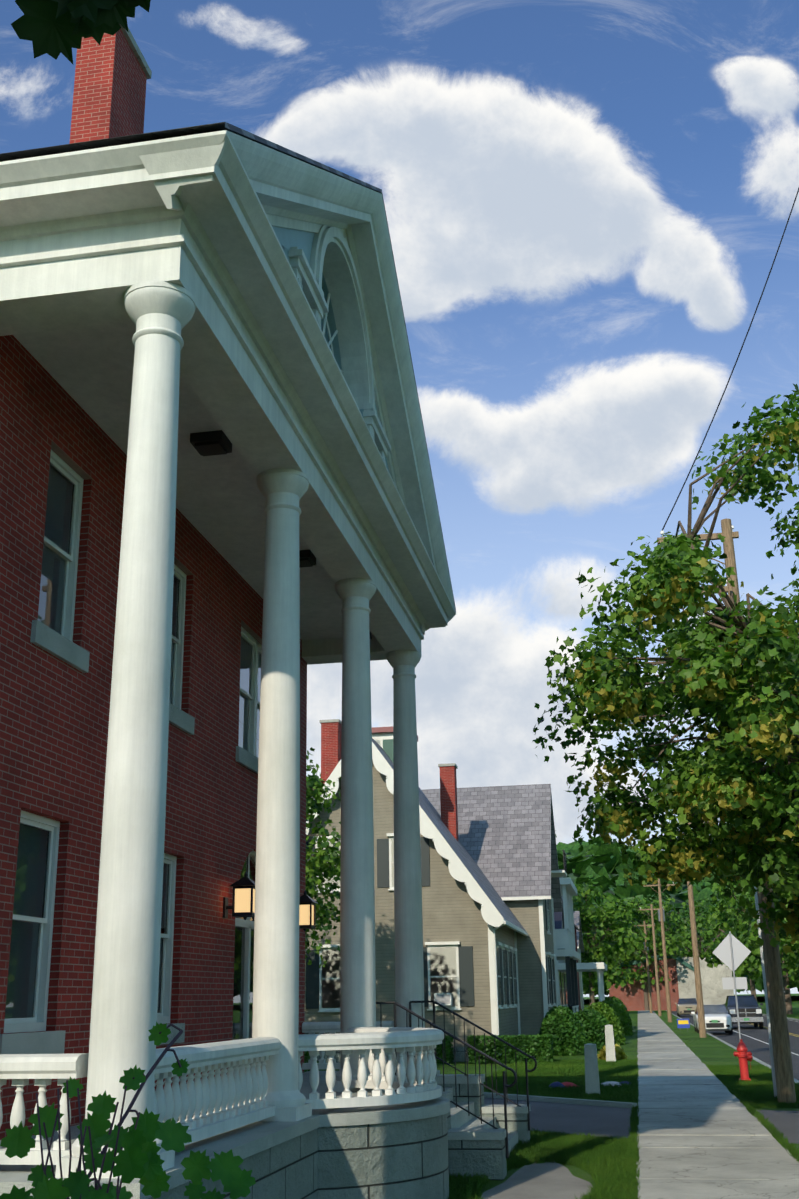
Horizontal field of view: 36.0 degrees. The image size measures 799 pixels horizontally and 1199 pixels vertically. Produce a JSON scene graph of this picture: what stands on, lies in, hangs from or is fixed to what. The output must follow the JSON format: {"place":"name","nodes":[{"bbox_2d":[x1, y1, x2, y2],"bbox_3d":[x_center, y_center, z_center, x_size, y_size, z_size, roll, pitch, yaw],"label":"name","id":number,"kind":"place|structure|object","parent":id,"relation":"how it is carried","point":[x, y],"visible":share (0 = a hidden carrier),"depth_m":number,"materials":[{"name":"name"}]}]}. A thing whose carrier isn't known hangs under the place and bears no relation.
{"place":"outdoors","nodes":[
{"label":"outdoors","id":0,"kind":"place"},
{"bbox_2d":[11,0,150,63],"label":"tree leaves","id":1,"kind":"object","parent":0,"point":[54,29],"visible":1,"depth_m":1.65,"materials":[{"name":"green plant"}]},
{"bbox_2d":[0,1021,255,1198],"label":"shrub","id":2,"kind":"object","parent":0,"point":[138,1156],"depth_m":2.87,"materials":[{"name":"green plant"}]},
{"bbox_2d":[305,747,340,967],"bbox_3d":[-4.839,8.251,33.791,7.856,9.658,8.096,-4,-18,10],"label":"tree","id":3,"kind":"object","parent":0,"point":[329,855],"depth_m":33.28,"materials":[{"name":"green plant"}]},
{"bbox_2d":[321,315,329,346],"bbox_3d":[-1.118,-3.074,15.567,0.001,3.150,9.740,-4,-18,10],"label":"muntin","id":4,"kind":"object","parent":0,"point":[326,336],"depth_m":16.53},
{"bbox_2d":[0,0,798,996],"label":"sky","id":5,"kind":"structure","parent":0,"point":[588,204],"materials":[{"name":"blue"}]},
{"bbox_2d":[304,759,517,1046],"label":"house walls","id":6,"kind":"structure","parent":0,"point":[451,909],"depth_m":41.26,"materials":[{"name":"beige wood"}]},
{"bbox_2d":[306,833,517,1011],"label":"house windows","id":7,"kind":"structure","parent":6,"relation":"in","point":[447,965],"depth_m":41.18,"materials":[{"name":"grey glass"}]},
{"bbox_2d":[306,742,528,1035],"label":"house bargeboards","id":8,"kind":"object","parent":6,"relation":"attached to","point":[490,913],"visible":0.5,"depth_m":41.30,"materials":[{"name":"white wood"}]},
{"bbox_2d":[372,738,526,931],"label":"house roof","id":9,"kind":"structure","parent":6,"relation":"on","point":[470,864],"depth_m":45.26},
{"bbox_2d":[320,719,457,840],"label":"chimneys","id":10,"kind":"object","parent":9,"relation":"on","point":[331,730],"visible":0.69,"depth_m":49.00,"materials":[{"name":"red brick"}]},
{"bbox_2d":[372,726,417,761],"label":"house cupola","id":11,"kind":"object","parent":9,"relation":"on","point":[382,737],"visible":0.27,"depth_m":46.47,"materials":[{"name":"white wood"}]},
{"bbox_2d":[488,919,525,1034],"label":"house trim","id":12,"kind":"structure","parent":6,"relation":"attached to","point":[492,981],"depth_m":40.45,"materials":[{"name":"white wood"}]},
{"bbox_2d":[503,899,556,1034],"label":"cross wing walls","id":13,"kind":"structure","parent":0,"point":[525,913],"depth_m":48.46,"materials":[{"name":"beige wood"}]},
{"bbox_2d":[306,784,561,911],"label":"roof","id":14,"kind":"structure","parent":13,"relation":"on","point":[506,837],"depth_m":51.97,"materials":[{"name":"grey tile"}]},
{"bbox_2d":[501,794,561,1017],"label":"house trim","id":15,"kind":"structure","parent":13,"relation":"attached to","point":[543,956],"depth_m":48.68,"materials":[{"name":"white wood"}]},
{"bbox_2d":[551,850,566,876],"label":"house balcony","id":16,"kind":"structure","parent":15,"relation":"attached to","point":[558,873],"depth_m":52.31,"materials":[{"name":"white metal"}]},
{"bbox_2d":[545,899,556,1006],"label":"windows","id":17,"kind":"structure","parent":13,"relation":"in","point":[549,970],"depth_m":51.59,"materials":[{"name":"grey glass"}]},
{"bbox_2d":[554,869,563,928],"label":"window","id":18,"kind":"structure","parent":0,"point":[558,917],"depth_m":72.24,"materials":[{"name":"glass"}]},
{"bbox_2d":[321,999,798,1198],"bbox_3d":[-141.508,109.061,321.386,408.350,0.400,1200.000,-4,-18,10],"label":"lawn","id":19,"kind":"structure","parent":0,"point":[710,1050],"depth_m":41.09,"materials":[{"name":"green plant"}]},
{"bbox_2d":[0,1070,449,1198],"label":"porch base","id":20,"kind":"object","parent":19,"relation":"on","point":[395,1151],"visible":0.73,"depth_m":11.36,"materials":[{"name":"grey stone"}]},
{"bbox_2d":[0,1021,443,1164],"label":"balustrade rails","id":21,"kind":"object","parent":20,"relation":"on","point":[387,1034],"visible":0.79,"depth_m":10.35,"materials":[{"name":"white wood"}]},
{"bbox_2d":[0,1032,436,1149],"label":"balusters","id":22,"kind":"object","parent":21,"relation":"attached to","point":[204,1094],"visible":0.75,"depth_m":10.16,"materials":[{"name":"white wood"}]},
{"bbox_2d":[55,280,424,1178],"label":"portico columns","id":23,"kind":"structure","parent":20,"relation":"on","point":[127,960],"depth_m":11.05,"materials":[{"name":"white paint"}]},
{"bbox_2d":[0,130,455,664],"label":"entablature","id":24,"kind":"structure","parent":23,"relation":"on","point":[89,237],"depth_m":10.58,"materials":[{"name":"white paint"}]},
{"bbox_2d":[13,321,372,639],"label":"porch ceiling","id":25,"kind":"structure","parent":24,"relation":"attached to","point":[220,503],"depth_m":13.36,"materials":[{"name":"white paint"}]},
{"bbox_2d":[190,430,371,638],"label":"porch ceiling lights","id":26,"kind":"object","parent":25,"relation":"attached to","point":[211,443],"visible":0.54,"depth_m":12.69},
{"bbox_2d":[0,122,455,609],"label":"roof","id":27,"kind":"structure","parent":24,"relation":"on","point":[135,138],"depth_m":9.60,"materials":[{"name":"stone"}]},
{"bbox_2d":[69,25,151,143],"bbox_3d":[-3.987,-5.054,16.492,0.650,5.850,1.200,-4,-18,10],"label":"chimney","id":28,"kind":"object","parent":27,"relation":"on","point":[113,73],"visible":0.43,"depth_m":16.65,"materials":[{"name":"brick"}]},
{"bbox_2d":[139,130,455,634],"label":"pediment cornice","id":29,"kind":"structure","parent":24,"relation":"on","point":[292,193],"depth_m":16.37,"materials":[{"name":"white paint"}]},
{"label":"pediment floor","id":30,"kind":"structure","parent":24,"relation":"on","visible":0},
{"bbox_2d":[272,226,388,470],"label":"pediment wall","id":31,"kind":"structure","parent":30,"relation":"on","point":[289,238],"depth_m":14.01,"materials":[{"name":"white wood"}]},
{"bbox_2d":[289,225,390,464],"bbox_3d":[-0.814,-3.101,15.517,0.480,3.160,5.080,-4,-18,10],"label":"arched window frame","id":32,"kind":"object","parent":31,"relation":"attached to","point":[331,258],"depth_m":16.46,"materials":[{"name":"white wood"}]},
{"bbox_2d":[376,1000,536,1157],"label":"stair handrails","id":33,"kind":"object","parent":20,"relation":"on","point":[505,1085],"visible":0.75,"depth_m":14.97,"materials":[{"name":"black metal"}]},
{"bbox_2d":[304,1051,321,1071],"bbox_3d":[-2.570,7.655,20.089,3.078,1.972,2.685,-4,-18,10],"label":"shrub","id":34,"kind":"object","parent":19,"relation":"on","point":[306,1056],"depth_m":20.09,"materials":[{"name":"green plant"}]},
{"bbox_2d":[306,769,320,781],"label":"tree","id":35,"kind":"object","parent":19,"relation":"on","point":[312,778],"depth_m":87.10,"materials":[{"name":"green plant"}]},
{"bbox_2d":[306,1044,519,1062],"bbox_3d":[-0.276,16.263,44.275,8.460,0.550,8.560,-4,-18,10],"label":"house foundation","id":36,"kind":"object","parent":19,"relation":"on","point":[460,1054],"depth_m":39.82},
{"bbox_2d":[436,1035,453,1064],"bbox_3d":[0.046,14.371,39.215,3.301,0.886,1.111,-4,-18,10],"label":"house hedge","id":37,"kind":"object","parent":19,"relation":"on","point":[449,1049],"depth_m":38.62,"materials":[{"name":"green plant"}]},
{"bbox_2d":[406,1074,530,1179],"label":"porch stair cheeks","id":38,"kind":"object","parent":19,"relation":"on","point":[477,1150],"visible":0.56,"depth_m":14.11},
{"bbox_2d":[442,1087,517,1155],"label":"porch steps","id":39,"kind":"structure","parent":19,"relation":"on","point":[460,1118],"depth_m":16.40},
{"bbox_2d":[466,1034,553,1063],"bbox_3d":[3.487,14.118,38.626,2.709,0.888,1.104,-4,-18,10],"label":"house hedge","id":40,"kind":"object","parent":19,"relation":"on","point":[533,1045],"depth_m":38.27,"materials":[{"name":"green plant"}]},
{"bbox_2d":[481,1161,592,1198],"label":"gravel patch","id":41,"kind":"object","parent":19,"relation":"on","point":[549,1180],"visible":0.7,"depth_m":13.41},
{"bbox_2d":[440,1134,638,1198],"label":"grass","id":42,"kind":"structure","parent":19,"relation":"on","point":[605,1160],"depth_m":15.02,"materials":[{"name":"green plant"}]},
{"bbox_2d":[484,1092,636,1107],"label":"driveway kerb","id":43,"kind":"structure","parent":19,"relation":"on","point":[576,1101],"depth_m":23.62,"materials":[{"name":"concrete"}]},
{"bbox_2d":[483,1058,638,1139],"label":"lawn grass","id":44,"kind":"structure","parent":19,"relation":"on","point":[557,1070],"depth_m":29.44,"materials":[{"name":"green plant"}]},
{"bbox_2d":[556,896,565,1004],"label":"house trim","id":45,"kind":"structure","parent":19,"relation":"on","point":[558,977],"depth_m":70.23,"materials":[{"name":"white wood"}]},
{"bbox_2d":[538,1005,587,1055],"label":"tall shrub","id":46,"kind":"object","parent":19,"relation":"on","point":[562,1025],"visible":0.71,"depth_m":43.12,"materials":[{"name":"green plant"}]},
{"bbox_2d":[555,878,579,1012],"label":"house porch","id":47,"kind":"object","parent":19,"relation":"on","point":[569,954],"visible":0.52,"depth_m":57.28,"materials":[{"name":"white wood"}]},
{"bbox_2d":[574,924,580,1009],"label":"house trim","id":48,"kind":"structure","parent":19,"relation":"on","point":[577,962],"depth_m":94.59,"materials":[{"name":"white wood"}]},
{"bbox_2d":[572,893,588,925],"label":"tree","id":49,"kind":"object","parent":19,"relation":"on","point":[579,900],"visible":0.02,"depth_m":131.51,"materials":[{"name":"green plant"}]},
{"bbox_2d":[577,911,583,1007],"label":"house trim","id":50,"kind":"structure","parent":19,"relation":"on","point":[581,973],"depth_m":111.48,"materials":[{"name":"white wood"}]},
{"bbox_2d":[557,962,606,1001],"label":"house porch","id":51,"kind":"object","parent":19,"relation":"on","point":[599,967],"visible":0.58,"depth_m":69.72,"materials":[{"name":"white wood"}]},
{"bbox_2d":[549,1081,630,1087],"bbox_3d":[4.372,11.065,28.157,2.189,0.121,1.100,0,-18,-5],"label":"flower bed","id":52,"kind":"object","parent":19,"relation":"on","point":[556,1084],"visible":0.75,"depth_m":27.89,"materials":[{"name":"multicoloured plant"}]},
{"bbox_2d":[584,1043,599,1093],"bbox_3d":[4.033,9.898,25.812,0.300,1.110,0.330,-4,-18,10],"label":"granite post","id":53,"kind":"object","parent":19,"relation":"on","point":[592,1084],"visible":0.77,"depth_m":25.72,"materials":[{"name":"grey stone"}]},
{"bbox_2d":[569,1008,615,1050],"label":"shrub","id":54,"kind":"object","parent":19,"relation":"on","point":[594,1022],"visible":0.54,"depth_m":46.69,"materials":[{"name":"green plant"}]},
{"bbox_2d":[586,1002,625,1044],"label":"shrub","id":55,"kind":"object","parent":19,"relation":"on","point":[607,1012],"visible":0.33,"depth_m":51.43,"materials":[{"name":"green plant"}]},
{"bbox_2d":[605,1024,615,1061],"bbox_3d":[6.521,13.791,38.091,0.300,1.210,0.300,-4,-18,10],"label":"granite post","id":56,"kind":"object","parent":19,"relation":"on","point":[610,1046],"visible":0.77,"depth_m":37.98,"materials":[{"name":"grey stone"}]},
{"bbox_2d":[573,882,649,1005],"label":"street tree","id":57,"kind":"object","parent":19,"relation":"on","point":[612,913],"depth_m":134.40,"materials":[{"name":"green plant"}]},
{"bbox_2d":[597,1044,627,1060],"bbox_3d":[6.748,14.431,39.175,0.998,0.579,1.003,-4,-18,10],"label":"shrub","id":58,"kind":"object","parent":19,"relation":"on","point":[620,1054],"visible":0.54,"depth_m":39.03,"materials":[{"name":"yellow plant"}]},
{"bbox_2d":[600,997,633,1035],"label":"shrub","id":59,"kind":"object","parent":19,"relation":"on","point":[623,1016],"visible":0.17,"depth_m":62.96,"materials":[{"name":"green plant"}]},
{"bbox_2d":[605,996,631,1026],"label":"shrub","id":60,"kind":"object","parent":19,"relation":"on","point":[613,998],"visible":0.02,"depth_m":80.28,"materials":[{"name":"green plant"}]},
{"bbox_2d":[634,921,654,1012],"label":"utility pole","id":61,"kind":"object","parent":19,"relation":"on","point":[648,979],"visible":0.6,"depth_m":139.10,"materials":[{"name":"brown wood"}]},
{"bbox_2d":[590,896,703,1009],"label":"street tree","id":62,"kind":"object","parent":19,"relation":"on","point":[672,948],"depth_m":161.75,"materials":[{"name":"green plant"}]},
{"bbox_2d":[639,904,663,1015],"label":"utility pole","id":63,"kind":"object","parent":19,"relation":"on","point":[656,972],"visible":0.92,"depth_m":120.19,"materials":[{"name":"brown wood"}]},
{"bbox_2d":[643,879,674,1021],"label":"utility pole","id":64,"kind":"object","parent":19,"relation":"on","point":[661,914],"visible":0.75,"depth_m":93.48,"materials":[{"name":"brown wood"}]},
{"bbox_2d":[677,1019,689,1028],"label":"yard sign","id":65,"kind":"object","parent":19,"relation":"on","point":[683,1023],"visible":0.81,"depth_m":66.64,"materials":[{"name":"blue"}]},
{"bbox_2d":[582,914,798,994],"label":"treeline","id":66,"kind":"object","parent":19,"relation":"on","point":[759,985],"depth_m":256.48,"materials":[{"name":"green plant"}]},
{"bbox_2d":[687,822,706,1037],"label":"utility pole","id":67,"kind":"object","parent":19,"relation":"on","point":[700,1006],"visible":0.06,"depth_m":59.04,"materials":[{"name":"brown wood"}]},
{"bbox_2d":[657,518,795,1103],"bbox_3d":[6.476,3.959,24.636,1.700,11.800,0.340,-4,-18,10],"label":"utility pole","id":68,"kind":"object","parent":19,"relation":"on","point":[784,1077],"visible":0.48,"depth_m":23.29,"materials":[{"name":"brown wood"}]},
{"bbox_2d":[646,188,798,885],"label":"overhead wires","id":69,"kind":"object","parent":68,"relation":"attached to","point":[728,382],"visible":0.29,"depth_m":26.30,"materials":[{"name":"black metal"}]},
{"bbox_2d":[712,931,750,1040],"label":"diamond sign","id":70,"kind":"object","parent":19,"relation":"on","point":[731,952],"visible":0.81,"depth_m":43.53,"materials":[{"name":"silver metal"}]},
{"bbox_2d":[708,1064,798,1161],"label":"verge grass","id":71,"kind":"structure","parent":19,"relation":"on","point":[758,1085],"depth_m":26.77,"materials":[{"name":"green plant"}]},
{"bbox_2d":[733,1039,752,1080],"bbox_3d":[8.050,10.787,28.809,0.430,0.940,0.273,-4,-18,10],"label":"fire hydrant","id":72,"kind":"object","parent":71,"relation":"on","point":[743,1055],"visible":0.92,"depth_m":28.74,"materials":[{"name":"red metal"}]},
{"bbox_2d":[754,886,776,1096],"bbox_3d":[7.330,5.513,25.420,0.150,9.101,0.220,-4,-18,10],"label":"white steel pole","id":73,"kind":"object","parent":19,"relation":"on","point":[767,1010],"visible":0.19,"depth_m":24.52,"materials":[{"name":"white metal"}]},
{"bbox_2d":[558,920,567,1006],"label":"house walls","id":74,"kind":"structure","parent":0,"point":[561,961],"depth_m":76.15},
{"bbox_2d":[559,970,567,1006],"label":"house windows","id":75,"kind":"structure","parent":74,"relation":"in","point":[563,987],"depth_m":73.63,"materials":[{"name":"black glass"}]},
{"bbox_2d":[574,928,579,1010],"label":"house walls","id":76,"kind":"structure","parent":0,"point":[577,972],"depth_m":94.35,"materials":[{"name":"white wood"}]},
{"bbox_2d":[573,911,583,951],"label":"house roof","id":77,"kind":"structure","parent":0,"point":[577,923],"depth_m":108.73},
{"bbox_2d":[577,948,582,1010],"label":"house walls","id":78,"kind":"structure","parent":0,"point":[580,983],"depth_m":109.42,"materials":[{"name":"white wood"}]},
{"bbox_2d":[484,1097,798,1143],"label":"driveway","id":79,"kind":"structure","parent":0,"point":[584,1119],"depth_m":20.44,"materials":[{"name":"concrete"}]},
{"bbox_2d":[556,835,751,944],"bbox_3d":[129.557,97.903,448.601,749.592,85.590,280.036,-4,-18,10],"label":"hill treetops","id":80,"kind":"object","parent":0,"point":[598,852],"visible":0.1,"depth_m":439.82,"materials":[{"name":"green plant"}]},
{"bbox_2d":[533,383,798,953],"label":"maple tree","id":81,"kind":"object","parent":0,"point":[737,799],"depth_m":16.79,"materials":[{"name":"green plant"}]},
{"bbox_2d":[564,853,795,988],"bbox_3d":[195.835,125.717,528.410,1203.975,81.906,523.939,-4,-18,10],"label":"hill forest","id":82,"kind":"object","parent":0,"point":[675,897],"depth_m":422.20,"materials":[{"name":"green plant"}]},
{"bbox_2d":[583,994,798,998],"bbox_3d":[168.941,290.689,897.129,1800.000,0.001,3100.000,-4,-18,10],"label":"ground","id":83,"kind":"structure","parent":0,"point":[734,995],"depth_m":1415.54,"materials":[{"name":"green plant"}]},
{"bbox_2d":[609,955,733,1010],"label":"brick hall","id":84,"kind":"structure","parent":83,"relation":"on","point":[681,976],"depth_m":161.56,"materials":[{"name":"red"}]},
{"bbox_2d":[636,1010,798,1198],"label":"sidewalk","id":85,"kind":"structure","parent":0,"point":[704,1134],"depth_m":17.48,"materials":[{"name":"concrete"}]},
{"bbox_2d":[623,1065,798,1198],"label":"verge edge grass","id":86,"kind":"structure","parent":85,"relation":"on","point":[634,1123],"depth_m":18.94,"materials":[{"name":"green plant"}]},
{"bbox_2d":[671,1011,798,1079],"bbox_3d":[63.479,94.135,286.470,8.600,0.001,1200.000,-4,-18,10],"label":"road","id":87,"kind":"structure","parent":0,"point":[759,1050],"depth_m":59.22,"materials":[{"name":"grey asphalt"}]},
{"bbox_2d":[616,891,711,953],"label":"tree","id":88,"kind":"object","parent":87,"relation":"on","point":[654,897],"depth_m":194.08,"materials":[{"name":"green plant"}]},
{"bbox_2d":[675,998,696,1016],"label":"car","id":89,"kind":"object","parent":87,"relation":"on","point":[685,1006],"visible":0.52,"depth_m":118.06,"materials":[{"name":"beige metal"}]},
{"bbox_2d":[651,899,739,974],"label":"street tree","id":90,"kind":"object","parent":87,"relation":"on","point":[684,931],"depth_m":180.65,"materials":[{"name":"green plant"}]},
{"bbox_2d":[691,1005,733,1033],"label":"white hatchback car","id":91,"kind":"object","parent":87,"relation":"on","point":[717,1017],"visible":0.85,"depth_m":64.86,"materials":[{"name":"white metal"}]},
{"bbox_2d":[666,1010,798,1082],"bbox_3d":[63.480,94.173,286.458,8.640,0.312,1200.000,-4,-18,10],"label":"road kerbs","id":92,"kind":"structure","parent":87,"relation":"on","point":[754,1058],"depth_m":49.47,"materials":[{"name":"concrete"}]},
{"bbox_2d":[722,995,763,1028],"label":"pickup truck","id":93,"kind":"object","parent":87,"relation":"on","point":[749,1009],"visible":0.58,"depth_m":74.24,"materials":[{"name":"grey metal"}]},
{"bbox_2d":[692,1015,798,1055],"bbox_3d":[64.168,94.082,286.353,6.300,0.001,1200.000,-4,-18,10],"label":"road markings","id":94,"kind":"object","parent":87,"relation":"on","point":[765,1042],"depth_m":61.90,"materials":[{"name":"white paint"}]},
{"bbox_2d":[756,995,798,1018],"bbox_3d":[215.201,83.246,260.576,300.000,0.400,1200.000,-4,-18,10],"label":"lawn","id":95,"kind":"structure","parent":0,"point":[795,1003],"depth_m":201.91,"materials":[{"name":"green plant"}]},
{"bbox_2d":[690,879,797,1000],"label":"street tree","id":96,"kind":"object","parent":95,"relation":"on","point":[716,961],"depth_m":141.34,"materials":[{"name":"green plant"}]},
{"bbox_2d":[701,877,798,1013],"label":"street tree","id":97,"kind":"object","parent":95,"relation":"on","point":[738,919],"depth_m":119.16,"materials":[{"name":"green plant"}]},
{"bbox_2d":[729,867,798,982],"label":"street tree","id":98,"kind":"object","parent":95,"relation":"on","point":[788,956],"depth_m":99.90,"materials":[{"name":"green plant"}]},
{"bbox_2d":[772,868,798,948],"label":"street tree","id":99,"kind":"object","parent":95,"relation":"on","point":[796,945],"visible":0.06,"depth_m":83.73,"materials":[{"name":"plant"}]},
{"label":"building side walls","id":100,"kind":"object","parent":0,"visible":0},
{"bbox_2d":[0,335,306,1139],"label":"facade wall","id":101,"kind":"structure","parent":100,"relation":"attached to","point":[54,718],"depth_m":11.88,"materials":[{"name":"brick"}]},
{"bbox_2d":[0,620,257,1053],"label":"window sills","id":102,"kind":"structure","parent":101,"relation":"attached to","point":[56,644],"depth_m":10.99,"materials":[{"name":"grey stone"}]},
{"bbox_2d":[4,450,261,1032],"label":"window frames","id":103,"kind":"structure","parent":101,"relation":"in","point":[37,1021],"depth_m":11.86,"materials":[{"name":"white wood"}]},
{"bbox_2d":[5,463,261,1018],"bbox_3d":[-2.602,2.175,14.258,0.035,4.954,7.740,-4,-18,10],"label":"window glass","id":104,"kind":"object","parent":103,"relation":"in","point":[31,873],"visible":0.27,"depth_m":11.38,"materials":[{"name":"black glass"}]},
{"bbox_2d":[235,850,255,1071],"bbox_3d":[-2.045,4.848,16.404,0.090,3.000,2.000,-4,-18,10],"label":"door frame","id":105,"kind":"object","parent":101,"relation":"attached to","point":[247,924],"visible":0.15,"depth_m":16.32,"materials":[{"name":"white wood"}]},
{"bbox_2d":[232,856,255,1039],"bbox_3d":[-2.051,4.796,16.422,0.001,2.750,1.860,-4,-18,10],"label":"door glass","id":106,"kind":"object","parent":105,"relation":"in","point":[238,993],"visible":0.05,"depth_m":16.19,"materials":[{"name":"glass"}]},
{"bbox_2d":[223,872,318,930],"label":"wall lanterns","id":107,"kind":"object","parent":101,"relation":"attached to","point":[245,881],"depth_m":15.17,"materials":[{"name":"black metal"}]},
{"bbox_2d":[235,888,313,924],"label":"wall lanterns","id":108,"kind":"object","parent":107,"relation":"attached to","point":[242,899],"visible":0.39,"depth_m":15.13,"materials":[{"name":"beige glass"}]}
]}

